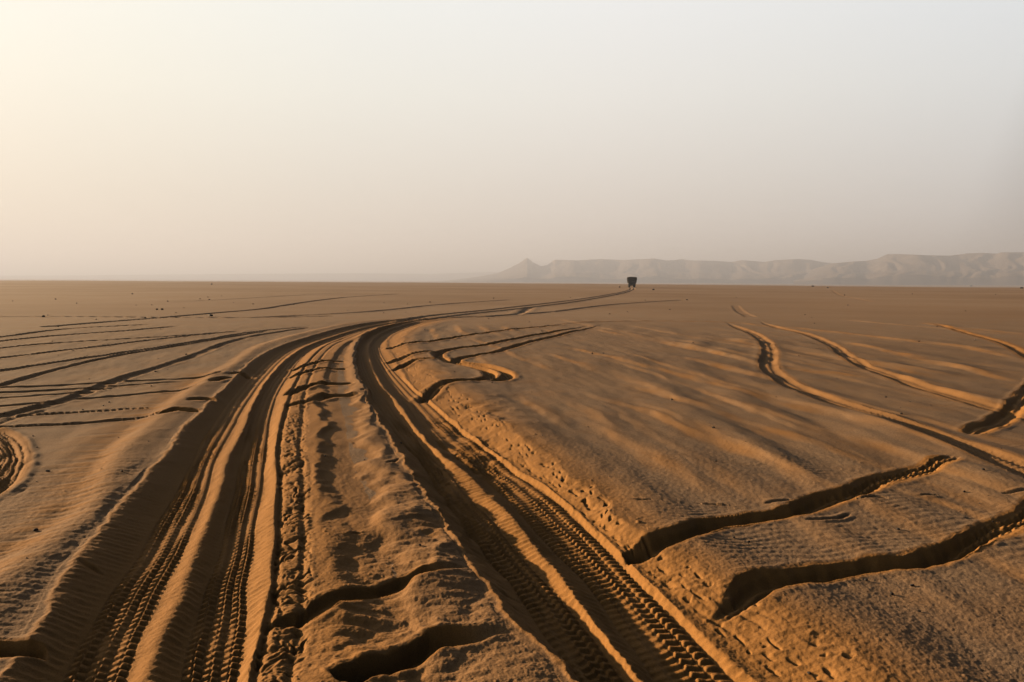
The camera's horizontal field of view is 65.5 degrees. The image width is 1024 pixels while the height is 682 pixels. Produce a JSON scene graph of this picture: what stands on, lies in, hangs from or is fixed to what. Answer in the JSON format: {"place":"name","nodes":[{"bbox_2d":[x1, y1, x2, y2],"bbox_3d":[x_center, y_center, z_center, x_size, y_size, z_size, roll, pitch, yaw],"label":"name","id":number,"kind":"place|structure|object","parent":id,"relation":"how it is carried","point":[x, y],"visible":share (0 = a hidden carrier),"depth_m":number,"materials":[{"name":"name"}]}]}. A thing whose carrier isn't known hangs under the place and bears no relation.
{"place":"outdoors","nodes":[
{"label":"outdoors","id":0,"kind":"place"},
{"bbox_2d":[0,272,498,280],"bbox_3d":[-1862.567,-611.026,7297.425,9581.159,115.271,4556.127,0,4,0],"label":"hills","id":1,"kind":"structure","parent":0,"point":[376,276],"depth_m":7300.49,"materials":[{"name":"grey stone"}]},
{"bbox_2d":[0,279,1023,681],"bbox_3d":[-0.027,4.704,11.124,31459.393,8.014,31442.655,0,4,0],"label":"ground","id":2,"kind":"structure","parent":0,"point":[626,449],"depth_m":8.83,"materials":[{"name":"brown sand"}]},
{"bbox_2d":[0,450,11,467],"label":"tyre track","id":3,"kind":"structure","parent":2,"relation":"on","point":[4,457],"depth_m":8.02,"materials":[{"name":"brown sand"}]},
{"bbox_2d":[0,440,18,479],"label":"tyre track","id":4,"kind":"structure","parent":2,"relation":"on","point":[7,469],"depth_m":7.93,"materials":[{"name":"brown sand"}]},
{"bbox_2d":[0,434,24,490],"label":"tyre track","id":5,"kind":"structure","parent":2,"relation":"on","point":[5,481],"depth_m":7.70,"materials":[{"name":"brown sand"}]},
{"bbox_2d":[0,427,32,495],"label":"tyre track","id":6,"kind":"structure","parent":2,"relation":"on","point":[19,439],"depth_m":8.21,"materials":[{"name":"brown sand"}]},
{"bbox_2d":[0,636,52,660],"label":"tyre track","id":7,"kind":"structure","parent":2,"relation":"on","point":[29,647],"depth_m":3.87,"materials":[{"name":"brown sand"}]},
{"bbox_2d":[0,387,111,398],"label":"tyre track","id":8,"kind":"structure","parent":2,"relation":"on","point":[77,392],"depth_m":12.39,"materials":[{"name":"brown sand"}]},
{"bbox_2d":[0,324,149,337],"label":"tyre track","id":9,"kind":"structure","parent":2,"relation":"on","point":[18,334],"depth_m":27.72,"materials":[{"name":"brown sand"}]},
{"bbox_2d":[11,407,149,417],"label":"tyre track","id":10,"kind":"structure","parent":2,"relation":"on","point":[59,412],"depth_m":10.75,"materials":[{"name":"brown sand"}]},
{"bbox_2d":[0,411,161,427],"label":"tyre track","id":11,"kind":"structure","parent":2,"relation":"on","point":[71,422],"depth_m":9.95,"materials":[{"name":"brown sand"}]},
{"bbox_2d":[0,326,176,341],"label":"tyre track","id":12,"kind":"structure","parent":2,"relation":"on","point":[83,333],"depth_m":26.07,"materials":[{"name":"brown sand"}]},
{"bbox_2d":[0,381,189,392],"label":"tyre track","id":13,"kind":"structure","parent":2,"relation":"on","point":[90,388],"depth_m":13.14,"materials":[{"name":"brown sand"}]},
{"bbox_2d":[0,385,194,406],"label":"tyre track","id":14,"kind":"structure","parent":2,"relation":"on","point":[50,402],"depth_m":12.01,"materials":[{"name":"brown sand"}]},
{"bbox_2d":[0,334,201,358],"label":"tyre track","id":15,"kind":"structure","parent":2,"relation":"on","point":[37,353],"depth_m":21.16,"materials":[{"name":"brown sand"}]},
{"bbox_2d":[0,371,222,387],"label":"tyre track","id":16,"kind":"structure","parent":2,"relation":"on","point":[60,385],"depth_m":13.82,"materials":[{"name":"brown sand"}]},
{"bbox_2d":[0,331,238,348],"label":"tyre track","id":17,"kind":"structure","parent":2,"relation":"on","point":[110,339],"depth_m":23.48,"materials":[{"name":"brown sand"}]},
{"bbox_2d":[0,331,267,386],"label":"tyre track","id":18,"kind":"structure","parent":2,"relation":"on","point":[21,378],"depth_m":17.52,"materials":[{"name":"brown sand"}]},
{"bbox_2d":[0,326,305,371],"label":"tyre track","id":19,"kind":"structure","parent":2,"relation":"on","point":[39,364],"depth_m":19.27,"materials":[{"name":"brown sand"}]},
{"bbox_2d":[0,327,311,417],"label":"tyre track","id":20,"kind":"structure","parent":2,"relation":"on","point":[74,396],"depth_m":14.92,"materials":[{"name":"brown sand"}]},
{"bbox_2d":[0,316,325,317],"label":"tyre track","id":21,"kind":"structure","parent":2,"relation":"on","point":[157,317],"depth_m":37.82,"materials":[{"name":"brown sand"}]},
{"bbox_2d":[41,294,390,326],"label":"tyre track","id":22,"kind":"structure","parent":2,"relation":"on","point":[195,314],"depth_m":40.54,"materials":[{"name":"brown sand"}]},
{"bbox_2d":[0,316,458,681],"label":"tyre track","id":23,"kind":"structure","parent":2,"relation":"on","point":[189,561],"depth_m":5.18,"materials":[{"name":"brown sand"}]},
{"bbox_2d":[282,380,353,396],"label":"tyre track","id":24,"kind":"structure","parent":2,"relation":"on","point":[296,390],"depth_m":13.47,"materials":[{"name":"brown sand"}]},
{"bbox_2d":[289,367,346,377],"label":"tyre track","id":25,"kind":"structure","parent":2,"relation":"on","point":[300,373],"depth_m":15.73,"materials":[{"name":"brown sand"}]},
{"bbox_2d":[293,359,345,370],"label":"tyre track","id":26,"kind":"structure","parent":2,"relation":"on","point":[308,364],"depth_m":17.11,"materials":[{"name":"brown sand"}]},
{"bbox_2d":[284,391,358,407],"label":"tyre track","id":27,"kind":"structure","parent":2,"relation":"on","point":[321,396],"depth_m":12.17,"materials":[{"name":"brown sand"}]},
{"bbox_2d":[261,560,458,632],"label":"tyre track","id":28,"kind":"structure","parent":2,"relation":"on","point":[317,606],"depth_m":4.54,"materials":[{"name":"brown sand"}]},
{"bbox_2d":[385,350,433,363],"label":"tyre track","id":29,"kind":"structure","parent":2,"relation":"on","point":[399,358],"depth_m":18.95,"materials":[{"name":"brown sand"}]},
{"bbox_2d":[326,622,496,681],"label":"tyre track","id":30,"kind":"structure","parent":2,"relation":"on","point":[426,644],"depth_m":3.90,"materials":[{"name":"brown sand"}]},
{"bbox_2d":[391,357,436,370],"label":"tyre track","id":31,"kind":"structure","parent":2,"relation":"on","point":[405,364],"depth_m":17.64,"materials":[{"name":"brown sand"}]},
{"bbox_2d":[386,324,560,348],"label":"tyre track","id":32,"kind":"structure","parent":2,"relation":"on","point":[440,339],"depth_m":25.30,"materials":[{"name":"brown sand"}]},
{"bbox_2d":[415,327,578,403],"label":"tyre track","id":33,"kind":"structure","parent":2,"relation":"on","point":[432,391],"depth_m":15.98,"materials":[{"name":"brown sand"}]},
{"bbox_2d":[396,288,632,322],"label":"tyre track","id":34,"kind":"structure","parent":2,"relation":"on","point":[411,318],"depth_m":48.30,"materials":[{"name":"brown sand"}]},
{"bbox_2d":[449,326,595,380],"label":"tyre track","id":35,"kind":"structure","parent":2,"relation":"on","point":[506,374],"depth_m":18.24,"materials":[{"name":"brown sand"}]},
{"bbox_2d":[418,288,635,320],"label":"tyre track","id":36,"kind":"structure","parent":2,"relation":"on","point":[447,316],"depth_m":50.77,"materials":[{"name":"brown sand"}]},
{"bbox_2d":[355,318,769,681],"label":"tyre track","id":37,"kind":"structure","parent":2,"relation":"on","point":[573,600],"depth_m":5.34,"materials":[{"name":"brown sand"}]},
{"bbox_2d":[627,277,636,286],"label":"lorry","id":38,"kind":"object","parent":2,"relation":"on","point":[631,280],"visible":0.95,"depth_m":221.99,"materials":[{"name":"black metal"}]},
{"bbox_2d":[619,454,964,566],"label":"tyre track","id":39,"kind":"structure","parent":2,"relation":"on","point":[653,543],"depth_m":6.28,"materials":[{"name":"brown sand"}]},
{"bbox_2d":[711,497,1023,620],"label":"tyre track","id":40,"kind":"structure","parent":2,"relation":"on","point":[746,591],"depth_m":5.14,"materials":[{"name":"brown sand"}]},
{"bbox_2d":[728,324,1023,476],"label":"tyre track","id":41,"kind":"structure","parent":2,"relation":"on","point":[769,365],"depth_m":10.90,"materials":[{"name":"brown sand"}]},
{"bbox_2d":[762,323,1023,419],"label":"tyre track","id":42,"kind":"structure","parent":2,"relation":"on","point":[1002,410],"depth_m":14.01,"materials":[{"name":"brown sand"}]},
{"bbox_2d":[933,323,1023,357],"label":"tyre track","id":43,"kind":"structure","parent":2,"relation":"on","point":[1017,349],"depth_m":25.40,"materials":[{"name":"brown sand"}]},
{"bbox_2d":[959,384,1023,433],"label":"tyre track","id":44,"kind":"structure","parent":2,"relation":"on","point":[995,421],"depth_m":10.47,"materials":[{"name":"brown sand"}]},
{"bbox_2d":[0,0,1023,275],"label":"sky","id":45,"kind":"structure","parent":0,"point":[138,137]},
{"bbox_2d":[427,258,830,283],"bbox_3d":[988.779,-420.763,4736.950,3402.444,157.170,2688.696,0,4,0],"label":"hills","id":46,"kind":"structure","parent":0,"point":[789,271],"depth_m":4317.75,"materials":[{"name":"grey stone"}]},
{"bbox_2d":[793,252,1023,285],"bbox_3d":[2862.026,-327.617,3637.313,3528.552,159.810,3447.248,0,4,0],"label":"hills","id":47,"kind":"structure","parent":0,"point":[1003,268],"depth_m":3345.68,"materials":[{"name":"grey stone"}]}
]}

